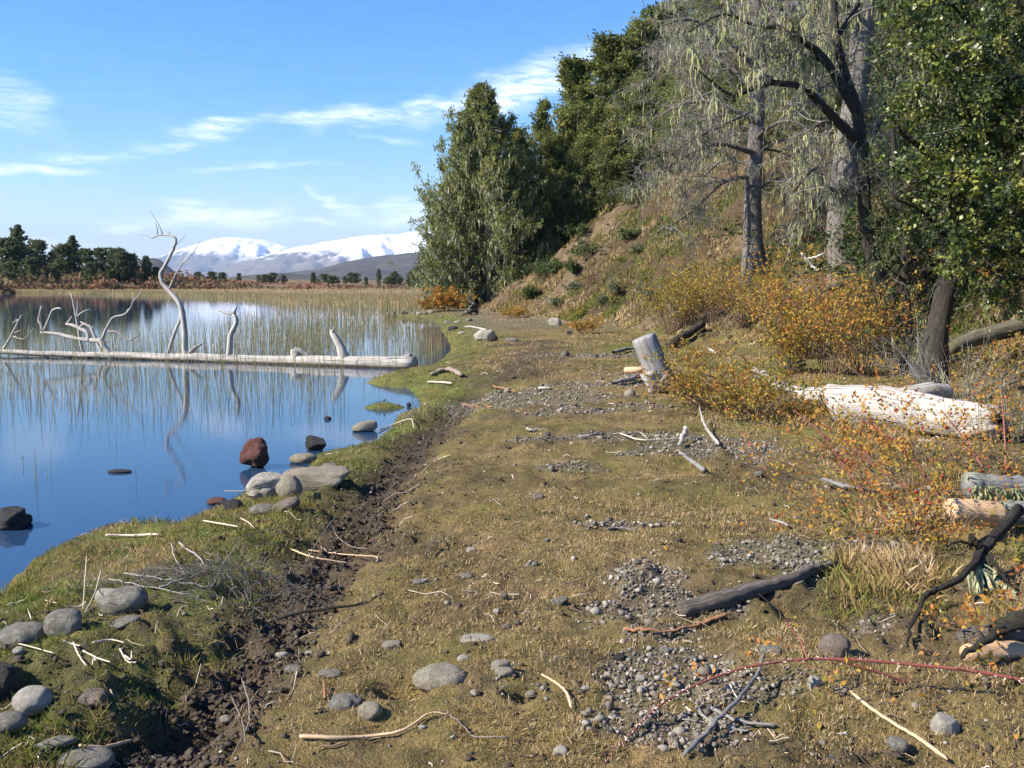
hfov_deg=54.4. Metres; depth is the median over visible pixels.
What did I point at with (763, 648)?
stone
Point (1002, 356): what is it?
rose bush
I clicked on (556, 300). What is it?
sage plant
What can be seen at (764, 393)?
barberry bush
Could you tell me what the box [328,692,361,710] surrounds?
stone
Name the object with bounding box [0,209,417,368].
fallen tree
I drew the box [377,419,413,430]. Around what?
stick
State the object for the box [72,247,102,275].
shore tree
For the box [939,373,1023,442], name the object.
shrub
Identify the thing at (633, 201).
slope shrub
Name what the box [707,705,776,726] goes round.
splinter
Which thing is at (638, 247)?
sage plant
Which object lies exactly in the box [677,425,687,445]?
driftwood
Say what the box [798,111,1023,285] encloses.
slope shrub
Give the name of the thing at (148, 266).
shore tree
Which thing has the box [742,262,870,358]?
autumn bush
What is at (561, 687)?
bark strip
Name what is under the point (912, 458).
rose cane
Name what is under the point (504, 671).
stone
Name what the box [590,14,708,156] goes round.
cypress tree
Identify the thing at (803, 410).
barberry bush
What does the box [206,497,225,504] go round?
stone
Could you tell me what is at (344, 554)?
stick
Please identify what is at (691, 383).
barberry bush
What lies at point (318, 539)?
stick
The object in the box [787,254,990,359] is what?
green shrub
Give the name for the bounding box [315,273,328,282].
shore tree
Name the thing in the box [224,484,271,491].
stick
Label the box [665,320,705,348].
log
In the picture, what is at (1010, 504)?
log
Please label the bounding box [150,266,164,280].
shore tree
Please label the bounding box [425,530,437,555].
stick
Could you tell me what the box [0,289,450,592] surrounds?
lake water
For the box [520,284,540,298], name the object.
slope shrub
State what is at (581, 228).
slope shrub
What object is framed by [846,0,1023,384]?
broadleaf tree
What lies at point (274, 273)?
shore tree
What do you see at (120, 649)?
reed stalk
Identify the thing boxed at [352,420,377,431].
rock
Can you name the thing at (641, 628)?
bark strip
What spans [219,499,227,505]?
stone
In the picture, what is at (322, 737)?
stick
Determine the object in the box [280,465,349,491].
boulder
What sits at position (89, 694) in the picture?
stone
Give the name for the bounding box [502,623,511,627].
stone
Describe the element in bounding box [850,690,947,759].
cane stick
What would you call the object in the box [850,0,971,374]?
broadleaf tree
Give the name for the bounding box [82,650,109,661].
reed stalk
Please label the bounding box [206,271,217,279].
shore tree
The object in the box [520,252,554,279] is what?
slope shrub
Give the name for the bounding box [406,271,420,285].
shore tree
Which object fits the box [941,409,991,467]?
rose cane
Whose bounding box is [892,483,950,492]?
driftwood
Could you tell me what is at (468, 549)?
stone
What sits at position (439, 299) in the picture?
orange bush
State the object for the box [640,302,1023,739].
leaf litter
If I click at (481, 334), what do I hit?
boulder
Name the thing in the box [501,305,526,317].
orange bush
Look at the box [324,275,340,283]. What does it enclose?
shore tree
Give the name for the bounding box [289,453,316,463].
stone
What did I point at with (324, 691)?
stick
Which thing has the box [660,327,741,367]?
barberry bush
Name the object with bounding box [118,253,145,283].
shore tree
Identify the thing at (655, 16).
cypress tree
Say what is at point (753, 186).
bare tree
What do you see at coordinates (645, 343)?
leaning stump
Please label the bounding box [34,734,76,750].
slab
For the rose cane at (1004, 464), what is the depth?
6.38 m
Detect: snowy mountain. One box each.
[156,237,291,274]
[183,229,525,277]
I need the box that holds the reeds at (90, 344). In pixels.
[0,303,448,414]
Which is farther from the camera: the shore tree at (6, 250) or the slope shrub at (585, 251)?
the shore tree at (6, 250)
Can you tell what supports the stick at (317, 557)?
on the ground at (440, 745)
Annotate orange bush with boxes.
[416,298,437,310]
[417,283,476,310]
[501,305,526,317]
[560,312,605,332]
[566,303,585,318]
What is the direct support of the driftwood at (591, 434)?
on the ground at (440, 745)
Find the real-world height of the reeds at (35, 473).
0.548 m
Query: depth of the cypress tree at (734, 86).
37.43 m
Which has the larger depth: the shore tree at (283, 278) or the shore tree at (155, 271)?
the shore tree at (283, 278)
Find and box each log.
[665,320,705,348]
[823,384,1010,441]
[902,382,953,397]
[942,498,1007,526]
[949,318,1023,354]
[955,625,1023,643]
[959,640,1023,661]
[960,472,1023,501]
[996,500,1023,524]
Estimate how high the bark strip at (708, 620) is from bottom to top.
0.034 m
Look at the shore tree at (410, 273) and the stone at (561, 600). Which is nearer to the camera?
the stone at (561, 600)
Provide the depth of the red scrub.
145.27 m
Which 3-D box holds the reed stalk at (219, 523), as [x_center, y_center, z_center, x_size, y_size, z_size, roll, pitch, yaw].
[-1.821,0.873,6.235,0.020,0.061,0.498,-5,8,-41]
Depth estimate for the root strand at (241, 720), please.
3.53 m
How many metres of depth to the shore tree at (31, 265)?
138.68 m
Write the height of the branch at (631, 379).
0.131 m
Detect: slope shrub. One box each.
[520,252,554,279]
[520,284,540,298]
[542,257,568,276]
[555,222,589,238]
[562,256,582,272]
[564,231,607,260]
[605,175,652,210]
[617,226,643,240]
[707,198,1004,302]
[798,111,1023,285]
[810,25,1021,168]
[823,118,1023,292]
[827,31,1023,172]
[853,109,1023,269]
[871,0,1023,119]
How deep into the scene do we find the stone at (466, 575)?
5.08 m
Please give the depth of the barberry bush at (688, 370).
13.23 m
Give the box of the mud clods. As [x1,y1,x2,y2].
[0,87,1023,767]
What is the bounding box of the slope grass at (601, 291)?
[477,4,1023,381]
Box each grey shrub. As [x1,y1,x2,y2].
[822,316,968,377]
[849,302,1023,416]
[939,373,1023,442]
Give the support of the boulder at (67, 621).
on the ground at (440, 745)
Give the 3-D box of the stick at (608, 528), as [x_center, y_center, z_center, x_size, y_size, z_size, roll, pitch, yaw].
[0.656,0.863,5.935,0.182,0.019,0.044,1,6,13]
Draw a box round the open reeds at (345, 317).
[208,297,447,359]
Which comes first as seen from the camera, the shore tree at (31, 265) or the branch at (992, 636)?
the branch at (992, 636)
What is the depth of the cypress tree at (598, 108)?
53.37 m
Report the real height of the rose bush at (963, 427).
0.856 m
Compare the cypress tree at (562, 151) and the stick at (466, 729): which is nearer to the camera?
the stick at (466, 729)
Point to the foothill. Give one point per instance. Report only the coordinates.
(155, 262)
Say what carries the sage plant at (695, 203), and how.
on the ground at (440, 745)
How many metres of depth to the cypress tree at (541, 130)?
53.31 m
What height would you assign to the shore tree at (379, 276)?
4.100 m
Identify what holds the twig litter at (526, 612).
on the ground at (440, 745)
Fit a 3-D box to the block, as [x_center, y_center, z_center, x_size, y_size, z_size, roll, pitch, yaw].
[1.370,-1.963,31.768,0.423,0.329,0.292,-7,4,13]
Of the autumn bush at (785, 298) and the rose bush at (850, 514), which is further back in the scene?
the autumn bush at (785, 298)
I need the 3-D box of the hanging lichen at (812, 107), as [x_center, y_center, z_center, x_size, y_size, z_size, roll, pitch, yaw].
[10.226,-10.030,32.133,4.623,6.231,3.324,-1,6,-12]
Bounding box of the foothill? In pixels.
[133,258,408,279]
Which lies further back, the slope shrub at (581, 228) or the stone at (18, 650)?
the slope shrub at (581, 228)
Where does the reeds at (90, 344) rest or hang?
in the lake water
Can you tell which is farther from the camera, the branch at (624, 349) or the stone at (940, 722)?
the branch at (624, 349)
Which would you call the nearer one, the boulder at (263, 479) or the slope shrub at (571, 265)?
the boulder at (263, 479)
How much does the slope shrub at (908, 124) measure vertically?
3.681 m
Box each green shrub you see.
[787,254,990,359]
[897,322,1023,391]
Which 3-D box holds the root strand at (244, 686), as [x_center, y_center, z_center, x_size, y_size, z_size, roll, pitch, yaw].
[-0.982,1.203,3.659,0.052,0.118,0.923,-1,6,-14]
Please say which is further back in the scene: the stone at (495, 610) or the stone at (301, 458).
the stone at (301, 458)
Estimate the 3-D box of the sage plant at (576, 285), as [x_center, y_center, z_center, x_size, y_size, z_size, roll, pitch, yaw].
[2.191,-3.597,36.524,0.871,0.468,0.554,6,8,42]
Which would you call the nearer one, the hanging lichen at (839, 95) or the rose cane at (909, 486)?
the rose cane at (909, 486)
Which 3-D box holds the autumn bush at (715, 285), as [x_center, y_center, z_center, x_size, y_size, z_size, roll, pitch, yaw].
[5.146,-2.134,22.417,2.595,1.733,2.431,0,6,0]
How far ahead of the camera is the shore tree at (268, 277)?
210.16 m
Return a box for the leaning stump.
[632,332,674,393]
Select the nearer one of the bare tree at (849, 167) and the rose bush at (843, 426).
the rose bush at (843, 426)
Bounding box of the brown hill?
[289,251,511,278]
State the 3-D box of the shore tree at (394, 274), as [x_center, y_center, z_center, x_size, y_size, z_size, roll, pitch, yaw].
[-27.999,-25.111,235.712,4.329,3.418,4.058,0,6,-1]
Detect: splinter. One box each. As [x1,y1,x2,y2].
[682,718,722,727]
[695,705,711,720]
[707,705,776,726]
[717,720,748,731]
[730,726,752,732]
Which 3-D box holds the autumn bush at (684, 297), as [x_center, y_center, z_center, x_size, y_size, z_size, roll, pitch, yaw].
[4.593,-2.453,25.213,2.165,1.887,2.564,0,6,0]
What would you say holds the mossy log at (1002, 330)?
on the ground at (440, 745)
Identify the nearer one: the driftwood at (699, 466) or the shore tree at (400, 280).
the driftwood at (699, 466)
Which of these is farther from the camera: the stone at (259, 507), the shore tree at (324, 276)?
the shore tree at (324, 276)
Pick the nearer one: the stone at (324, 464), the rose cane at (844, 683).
the rose cane at (844, 683)
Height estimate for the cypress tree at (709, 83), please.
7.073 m
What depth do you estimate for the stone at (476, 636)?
4.11 m
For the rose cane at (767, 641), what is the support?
on the ground at (440, 745)
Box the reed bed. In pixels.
[15,287,448,310]
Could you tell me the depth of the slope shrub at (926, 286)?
17.61 m
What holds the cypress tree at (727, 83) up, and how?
on the ground at (440, 745)
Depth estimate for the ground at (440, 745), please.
5.00 m
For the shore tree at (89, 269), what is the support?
on the ground at (440, 745)
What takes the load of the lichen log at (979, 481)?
on the ground at (440, 745)
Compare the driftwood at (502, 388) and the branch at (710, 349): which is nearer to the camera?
the driftwood at (502, 388)
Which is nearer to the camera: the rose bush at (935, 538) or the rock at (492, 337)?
the rose bush at (935, 538)
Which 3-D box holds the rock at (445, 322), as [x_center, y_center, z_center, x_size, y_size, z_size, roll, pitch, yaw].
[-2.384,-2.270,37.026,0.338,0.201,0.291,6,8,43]
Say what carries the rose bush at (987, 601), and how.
on the ground at (440, 745)
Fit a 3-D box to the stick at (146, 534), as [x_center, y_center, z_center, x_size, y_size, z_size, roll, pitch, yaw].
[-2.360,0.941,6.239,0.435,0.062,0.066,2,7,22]
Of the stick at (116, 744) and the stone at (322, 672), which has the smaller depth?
the stick at (116, 744)
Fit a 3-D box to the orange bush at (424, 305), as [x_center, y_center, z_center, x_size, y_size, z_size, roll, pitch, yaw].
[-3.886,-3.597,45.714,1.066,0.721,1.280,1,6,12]
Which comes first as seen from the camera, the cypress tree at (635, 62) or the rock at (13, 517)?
the rock at (13, 517)
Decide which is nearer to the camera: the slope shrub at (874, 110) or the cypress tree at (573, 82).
the slope shrub at (874, 110)
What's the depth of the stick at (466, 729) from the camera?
3.26 m
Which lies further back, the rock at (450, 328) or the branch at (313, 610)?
the rock at (450, 328)
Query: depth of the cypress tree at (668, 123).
41.77 m
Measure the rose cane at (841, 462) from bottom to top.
0.690 m
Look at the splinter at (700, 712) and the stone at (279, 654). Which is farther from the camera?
the stone at (279, 654)
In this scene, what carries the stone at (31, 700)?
on the ground at (440, 745)
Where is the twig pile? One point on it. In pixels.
(157, 578)
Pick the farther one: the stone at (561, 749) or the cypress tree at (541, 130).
the cypress tree at (541, 130)
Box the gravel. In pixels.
[172,341,1023,765]
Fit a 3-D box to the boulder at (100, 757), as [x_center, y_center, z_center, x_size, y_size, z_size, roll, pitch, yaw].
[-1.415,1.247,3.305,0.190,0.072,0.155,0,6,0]
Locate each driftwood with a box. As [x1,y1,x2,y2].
[427,381,451,383]
[430,367,462,376]
[462,403,492,407]
[492,385,515,392]
[526,427,538,431]
[538,386,551,389]
[551,356,588,363]
[579,433,604,437]
[619,433,702,440]
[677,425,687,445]
[679,451,705,471]
[699,406,719,444]
[820,477,876,491]
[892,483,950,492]
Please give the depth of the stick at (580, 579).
4.95 m
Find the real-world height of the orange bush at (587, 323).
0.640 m
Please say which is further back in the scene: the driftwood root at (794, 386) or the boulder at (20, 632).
the driftwood root at (794, 386)
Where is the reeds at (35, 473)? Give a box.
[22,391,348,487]
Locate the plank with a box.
[624,366,642,372]
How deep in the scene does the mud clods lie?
4.24 m
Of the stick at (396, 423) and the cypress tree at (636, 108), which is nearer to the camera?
the stick at (396, 423)
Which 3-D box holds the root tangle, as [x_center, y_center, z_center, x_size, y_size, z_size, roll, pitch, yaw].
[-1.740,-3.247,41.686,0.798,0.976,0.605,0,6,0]
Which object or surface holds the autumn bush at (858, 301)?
on the ground at (440, 745)
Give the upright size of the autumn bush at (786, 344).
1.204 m
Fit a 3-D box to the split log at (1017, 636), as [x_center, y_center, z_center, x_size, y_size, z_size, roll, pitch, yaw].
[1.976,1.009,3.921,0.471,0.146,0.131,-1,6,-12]
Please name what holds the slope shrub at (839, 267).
on the ground at (440, 745)
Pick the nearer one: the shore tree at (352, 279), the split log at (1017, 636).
the split log at (1017, 636)
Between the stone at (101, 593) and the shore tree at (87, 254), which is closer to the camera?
the stone at (101, 593)
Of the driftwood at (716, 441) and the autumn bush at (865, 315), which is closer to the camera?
the driftwood at (716, 441)
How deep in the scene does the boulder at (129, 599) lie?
4.55 m
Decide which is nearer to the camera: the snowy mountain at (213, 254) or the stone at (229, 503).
the stone at (229, 503)
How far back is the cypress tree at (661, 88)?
51.15 m
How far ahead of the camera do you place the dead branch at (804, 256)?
19.71 m
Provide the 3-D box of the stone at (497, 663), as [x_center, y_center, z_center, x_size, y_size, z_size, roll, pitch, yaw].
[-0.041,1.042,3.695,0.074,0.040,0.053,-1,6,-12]
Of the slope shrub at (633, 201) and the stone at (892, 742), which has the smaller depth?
the stone at (892, 742)
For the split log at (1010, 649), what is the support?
on the ground at (440, 745)
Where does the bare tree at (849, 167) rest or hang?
on the ground at (440, 745)
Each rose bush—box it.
[719,444,978,545]
[735,391,1020,524]
[741,373,938,471]
[761,334,1023,506]
[781,363,1023,533]
[791,352,1023,472]
[806,488,985,550]
[809,325,1023,451]
[823,455,1023,553]
[879,549,1023,663]
[954,320,1022,385]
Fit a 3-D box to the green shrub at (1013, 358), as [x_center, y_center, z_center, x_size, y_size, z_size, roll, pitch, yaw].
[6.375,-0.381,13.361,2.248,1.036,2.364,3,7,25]
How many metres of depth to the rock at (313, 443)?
10.45 m
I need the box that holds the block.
[548,318,561,324]
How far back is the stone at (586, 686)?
3.53 m
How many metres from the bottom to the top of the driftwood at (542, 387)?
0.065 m
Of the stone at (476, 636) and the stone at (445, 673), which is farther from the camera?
the stone at (476, 636)
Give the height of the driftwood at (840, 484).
0.064 m
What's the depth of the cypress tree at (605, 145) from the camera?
50.60 m
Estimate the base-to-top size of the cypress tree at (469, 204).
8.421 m
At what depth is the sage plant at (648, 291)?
29.89 m
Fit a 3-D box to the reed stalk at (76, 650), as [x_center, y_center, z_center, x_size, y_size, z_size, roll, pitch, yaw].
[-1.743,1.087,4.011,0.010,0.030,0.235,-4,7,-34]
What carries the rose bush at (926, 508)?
on the ground at (440, 745)
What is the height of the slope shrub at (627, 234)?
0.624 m
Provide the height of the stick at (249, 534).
0.036 m
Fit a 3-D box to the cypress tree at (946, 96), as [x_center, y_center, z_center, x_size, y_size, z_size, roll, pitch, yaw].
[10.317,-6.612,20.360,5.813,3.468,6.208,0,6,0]
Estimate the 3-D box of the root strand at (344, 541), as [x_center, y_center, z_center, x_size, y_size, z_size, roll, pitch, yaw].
[-0.992,0.935,5.993,0.033,0.052,0.669,-3,7,-27]
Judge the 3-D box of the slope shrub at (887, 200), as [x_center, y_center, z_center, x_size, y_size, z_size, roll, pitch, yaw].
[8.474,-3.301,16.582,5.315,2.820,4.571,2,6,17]
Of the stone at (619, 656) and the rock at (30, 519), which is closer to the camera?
the stone at (619, 656)
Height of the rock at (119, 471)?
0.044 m
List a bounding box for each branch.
[269,592,383,622]
[611,373,646,385]
[612,347,633,353]
[676,560,838,616]
[696,348,717,357]
[800,252,825,271]
[807,253,824,259]
[906,503,1023,646]
[959,615,1023,658]
[988,609,1023,631]
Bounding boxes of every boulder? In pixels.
[0,622,45,650]
[0,662,18,700]
[43,608,81,636]
[56,744,114,767]
[99,585,147,615]
[246,472,282,497]
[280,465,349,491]
[473,329,494,340]
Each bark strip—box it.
[541,674,571,707]
[623,626,679,632]
[677,613,727,629]
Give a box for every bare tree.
[590,0,872,287]
[638,0,950,356]
[753,0,887,288]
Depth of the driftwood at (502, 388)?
14.24 m
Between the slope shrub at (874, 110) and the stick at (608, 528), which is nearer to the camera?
the stick at (608, 528)
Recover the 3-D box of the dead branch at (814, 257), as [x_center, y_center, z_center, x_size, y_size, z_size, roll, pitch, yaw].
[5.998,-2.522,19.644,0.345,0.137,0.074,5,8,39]
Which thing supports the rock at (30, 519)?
in the lake water
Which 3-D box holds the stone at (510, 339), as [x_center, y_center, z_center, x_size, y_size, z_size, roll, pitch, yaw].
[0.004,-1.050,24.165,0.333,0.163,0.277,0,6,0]
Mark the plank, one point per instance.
(632, 369)
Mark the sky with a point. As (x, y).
(287, 123)
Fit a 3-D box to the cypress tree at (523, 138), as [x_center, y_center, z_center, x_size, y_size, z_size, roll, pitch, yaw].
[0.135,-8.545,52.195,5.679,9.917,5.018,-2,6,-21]
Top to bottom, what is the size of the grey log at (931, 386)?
0.204 m
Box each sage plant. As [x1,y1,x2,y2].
[547,296,563,306]
[560,281,582,290]
[596,294,607,305]
[605,282,621,293]
[630,243,643,253]
[640,281,658,299]
[658,224,681,236]
[688,198,702,208]
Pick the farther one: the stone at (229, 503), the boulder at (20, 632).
the stone at (229, 503)
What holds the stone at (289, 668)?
on the ground at (440, 745)
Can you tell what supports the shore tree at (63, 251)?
on the ground at (440, 745)
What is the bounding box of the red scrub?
[0,262,418,292]
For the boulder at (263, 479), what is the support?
on the ground at (440, 745)
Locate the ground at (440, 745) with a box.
[0,3,1023,767]
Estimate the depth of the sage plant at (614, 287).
32.51 m
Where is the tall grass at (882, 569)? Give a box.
[0,383,1023,767]
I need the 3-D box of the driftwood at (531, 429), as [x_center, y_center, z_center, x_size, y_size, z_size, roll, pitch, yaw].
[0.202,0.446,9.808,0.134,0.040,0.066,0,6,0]
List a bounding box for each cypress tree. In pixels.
[387,169,518,309]
[407,80,585,309]
[472,126,559,294]
[505,96,569,256]
[520,52,625,254]
[521,133,627,262]
[522,133,580,252]
[537,29,662,242]
[542,68,674,243]
[548,134,647,244]
[549,95,664,247]
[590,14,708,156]
[611,73,706,207]
[632,0,702,170]
[636,0,711,160]
[646,0,747,155]
[651,0,746,156]
[651,49,712,169]
[681,0,750,133]
[693,0,782,146]
[721,0,798,133]
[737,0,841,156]
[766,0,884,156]
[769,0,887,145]
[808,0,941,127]
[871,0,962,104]
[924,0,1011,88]
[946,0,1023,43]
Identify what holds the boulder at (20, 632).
on the ground at (440, 745)
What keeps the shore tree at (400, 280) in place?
on the ground at (440, 745)
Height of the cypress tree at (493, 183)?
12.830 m
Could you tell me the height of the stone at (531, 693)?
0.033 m
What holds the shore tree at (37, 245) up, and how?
on the ground at (440, 745)
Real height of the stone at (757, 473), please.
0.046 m
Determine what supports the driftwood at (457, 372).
on the ground at (440, 745)
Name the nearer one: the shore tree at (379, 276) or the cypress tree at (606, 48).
the cypress tree at (606, 48)
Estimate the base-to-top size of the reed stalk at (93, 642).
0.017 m
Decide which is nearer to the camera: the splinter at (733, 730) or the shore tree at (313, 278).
the splinter at (733, 730)
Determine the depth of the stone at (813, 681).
3.56 m
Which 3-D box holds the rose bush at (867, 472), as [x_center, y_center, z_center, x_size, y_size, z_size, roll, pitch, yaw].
[2.095,0.465,5.956,1.521,0.779,1.341,2,6,14]
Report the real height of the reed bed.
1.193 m
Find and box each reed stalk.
[19,643,52,652]
[73,642,85,665]
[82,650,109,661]
[83,556,86,605]
[85,571,100,611]
[92,639,124,643]
[119,648,135,663]
[203,520,237,526]
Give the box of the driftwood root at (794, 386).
[752,367,824,406]
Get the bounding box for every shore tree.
[0,237,26,272]
[0,261,23,278]
[7,224,31,267]
[12,257,42,280]
[20,239,53,270]
[45,263,64,279]
[47,251,57,268]
[50,243,77,272]
[65,235,81,268]
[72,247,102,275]
[81,261,103,283]
[93,246,117,273]
[103,246,135,281]
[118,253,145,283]
[137,255,152,281]
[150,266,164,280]
[193,271,201,279]
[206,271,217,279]
[216,272,227,279]
[236,273,241,280]
[258,274,275,282]
[269,272,280,282]
[280,275,287,281]
[310,272,315,282]
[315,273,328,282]
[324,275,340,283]
[342,276,348,283]
[345,272,361,283]
[375,269,381,284]
[382,276,397,284]
[388,271,402,283]
[395,277,405,285]
[405,266,425,284]
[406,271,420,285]
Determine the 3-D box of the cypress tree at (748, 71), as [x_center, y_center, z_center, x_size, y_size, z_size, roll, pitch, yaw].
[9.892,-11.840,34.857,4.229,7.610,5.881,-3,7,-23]
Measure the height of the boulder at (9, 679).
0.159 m
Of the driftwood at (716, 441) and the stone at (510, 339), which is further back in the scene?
the stone at (510, 339)
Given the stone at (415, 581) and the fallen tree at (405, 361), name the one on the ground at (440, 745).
the stone at (415, 581)
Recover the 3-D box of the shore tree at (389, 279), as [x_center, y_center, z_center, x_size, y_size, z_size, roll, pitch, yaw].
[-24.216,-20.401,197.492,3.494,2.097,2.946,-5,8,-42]
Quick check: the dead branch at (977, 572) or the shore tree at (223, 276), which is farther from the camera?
the shore tree at (223, 276)
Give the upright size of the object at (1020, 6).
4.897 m
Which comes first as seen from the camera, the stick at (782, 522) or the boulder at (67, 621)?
the boulder at (67, 621)
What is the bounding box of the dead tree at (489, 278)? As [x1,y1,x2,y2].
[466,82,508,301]
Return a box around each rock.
[0,506,28,530]
[27,513,32,522]
[107,469,131,472]
[239,437,268,467]
[305,435,325,450]
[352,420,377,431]
[443,320,451,324]
[448,326,457,330]
[487,334,497,341]
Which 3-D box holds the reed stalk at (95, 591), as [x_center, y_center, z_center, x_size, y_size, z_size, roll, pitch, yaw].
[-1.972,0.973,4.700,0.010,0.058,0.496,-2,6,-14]
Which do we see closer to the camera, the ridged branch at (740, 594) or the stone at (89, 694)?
the stone at (89, 694)
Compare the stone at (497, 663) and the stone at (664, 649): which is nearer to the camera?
the stone at (497, 663)
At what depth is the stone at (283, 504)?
6.76 m
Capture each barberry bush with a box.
[630,334,827,413]
[638,354,710,389]
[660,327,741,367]
[675,353,853,421]
[770,385,825,423]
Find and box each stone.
[0,711,27,733]
[11,685,52,715]
[12,646,24,654]
[77,688,107,707]
[95,588,113,602]
[110,615,140,629]
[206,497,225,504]
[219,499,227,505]
[220,715,230,723]
[224,499,242,511]
[249,503,273,514]
[273,497,299,512]
[275,475,302,498]
[275,652,287,657]
[284,664,299,672]
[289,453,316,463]
[318,668,341,677]
[322,463,337,465]
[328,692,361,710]
[357,701,382,720]
[382,640,400,649]
[411,578,426,583]
[412,662,466,691]
[418,725,426,729]
[457,654,468,661]
[459,573,472,578]
[459,633,492,642]
[466,547,475,551]
[491,659,510,670]
[492,608,499,613]
[495,667,513,676]
[500,591,507,599]
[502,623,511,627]
[505,337,518,341]
[525,690,536,698]
[531,492,543,499]
[551,596,567,605]
[553,745,567,755]
[580,685,589,692]
[613,653,624,660]
[635,674,645,681]
[659,646,670,654]
[754,471,763,476]
[759,644,780,654]
[807,675,821,688]
[818,633,850,657]
[886,736,908,753]
[930,712,959,735]
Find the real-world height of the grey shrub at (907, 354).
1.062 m
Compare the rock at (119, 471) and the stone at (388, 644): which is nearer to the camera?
the stone at (388, 644)
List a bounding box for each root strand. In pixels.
[231,695,245,743]
[233,678,250,755]
[332,526,367,548]
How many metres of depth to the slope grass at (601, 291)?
32.29 m
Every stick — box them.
[79,739,132,747]
[105,533,159,535]
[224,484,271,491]
[225,527,279,544]
[291,549,347,562]
[299,711,447,739]
[305,516,335,563]
[309,548,378,556]
[322,680,325,697]
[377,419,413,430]
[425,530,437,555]
[449,714,508,738]
[563,571,598,583]
[607,526,635,529]
[682,651,764,756]
[770,518,788,525]
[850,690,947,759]
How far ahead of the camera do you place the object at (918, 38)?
28.97 m
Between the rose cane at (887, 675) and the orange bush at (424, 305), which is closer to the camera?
the rose cane at (887, 675)
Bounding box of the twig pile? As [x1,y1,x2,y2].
[0,538,457,652]
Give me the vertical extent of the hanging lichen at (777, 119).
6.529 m
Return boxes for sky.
[0,0,710,265]
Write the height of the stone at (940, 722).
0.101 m
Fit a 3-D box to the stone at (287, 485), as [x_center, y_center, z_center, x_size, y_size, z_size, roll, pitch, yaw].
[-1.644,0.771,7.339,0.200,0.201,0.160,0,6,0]
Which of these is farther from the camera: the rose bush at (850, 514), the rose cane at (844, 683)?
the rose bush at (850, 514)
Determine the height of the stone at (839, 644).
0.101 m
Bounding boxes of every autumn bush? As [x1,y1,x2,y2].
[627,263,714,334]
[648,254,734,324]
[649,262,718,315]
[668,241,765,321]
[680,251,796,327]
[708,216,854,333]
[739,244,937,375]
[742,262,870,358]
[746,299,839,374]
[769,266,932,375]
[969,256,1023,302]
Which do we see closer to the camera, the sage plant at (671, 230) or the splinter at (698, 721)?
the splinter at (698, 721)
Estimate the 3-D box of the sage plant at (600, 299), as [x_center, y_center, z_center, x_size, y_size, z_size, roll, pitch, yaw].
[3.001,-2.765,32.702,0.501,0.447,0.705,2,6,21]
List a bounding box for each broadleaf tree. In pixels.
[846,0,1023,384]
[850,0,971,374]
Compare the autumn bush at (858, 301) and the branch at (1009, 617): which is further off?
the autumn bush at (858, 301)
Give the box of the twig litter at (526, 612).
[0,340,1023,767]
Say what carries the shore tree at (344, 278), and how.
on the ground at (440, 745)
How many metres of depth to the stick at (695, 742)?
3.29 m
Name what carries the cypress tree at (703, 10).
on the ground at (440, 745)
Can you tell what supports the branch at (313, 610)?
on the ground at (440, 745)
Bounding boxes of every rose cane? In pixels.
[604,634,1023,763]
[764,611,818,659]
[794,407,864,504]
[822,651,938,685]
[830,663,939,695]
[851,448,944,508]
[861,419,942,505]
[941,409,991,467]
[983,397,1022,474]
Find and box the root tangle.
[461,295,479,314]
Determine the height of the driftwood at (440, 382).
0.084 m
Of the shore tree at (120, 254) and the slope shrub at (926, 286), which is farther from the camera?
the shore tree at (120, 254)
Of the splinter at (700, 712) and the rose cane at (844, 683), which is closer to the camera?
the splinter at (700, 712)
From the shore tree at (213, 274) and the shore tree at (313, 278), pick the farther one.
the shore tree at (313, 278)
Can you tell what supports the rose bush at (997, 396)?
on the ground at (440, 745)
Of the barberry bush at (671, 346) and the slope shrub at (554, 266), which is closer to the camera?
the barberry bush at (671, 346)
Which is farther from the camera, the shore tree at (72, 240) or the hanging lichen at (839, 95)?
the shore tree at (72, 240)
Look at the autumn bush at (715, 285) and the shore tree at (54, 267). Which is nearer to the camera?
the autumn bush at (715, 285)
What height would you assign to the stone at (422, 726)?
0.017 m
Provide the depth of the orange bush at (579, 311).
32.79 m
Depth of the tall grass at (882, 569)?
4.98 m
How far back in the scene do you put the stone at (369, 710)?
3.40 m
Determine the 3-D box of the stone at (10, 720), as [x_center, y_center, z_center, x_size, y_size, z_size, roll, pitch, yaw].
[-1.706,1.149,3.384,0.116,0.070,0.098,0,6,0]
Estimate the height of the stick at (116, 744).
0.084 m
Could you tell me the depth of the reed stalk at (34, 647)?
4.09 m
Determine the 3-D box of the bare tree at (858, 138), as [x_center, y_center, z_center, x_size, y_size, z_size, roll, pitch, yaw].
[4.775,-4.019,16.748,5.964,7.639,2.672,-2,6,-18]
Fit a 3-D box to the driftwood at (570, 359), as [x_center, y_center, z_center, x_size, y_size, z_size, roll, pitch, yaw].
[1.073,-0.424,17.385,0.772,0.110,0.293,4,7,33]
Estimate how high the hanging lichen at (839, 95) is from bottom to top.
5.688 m

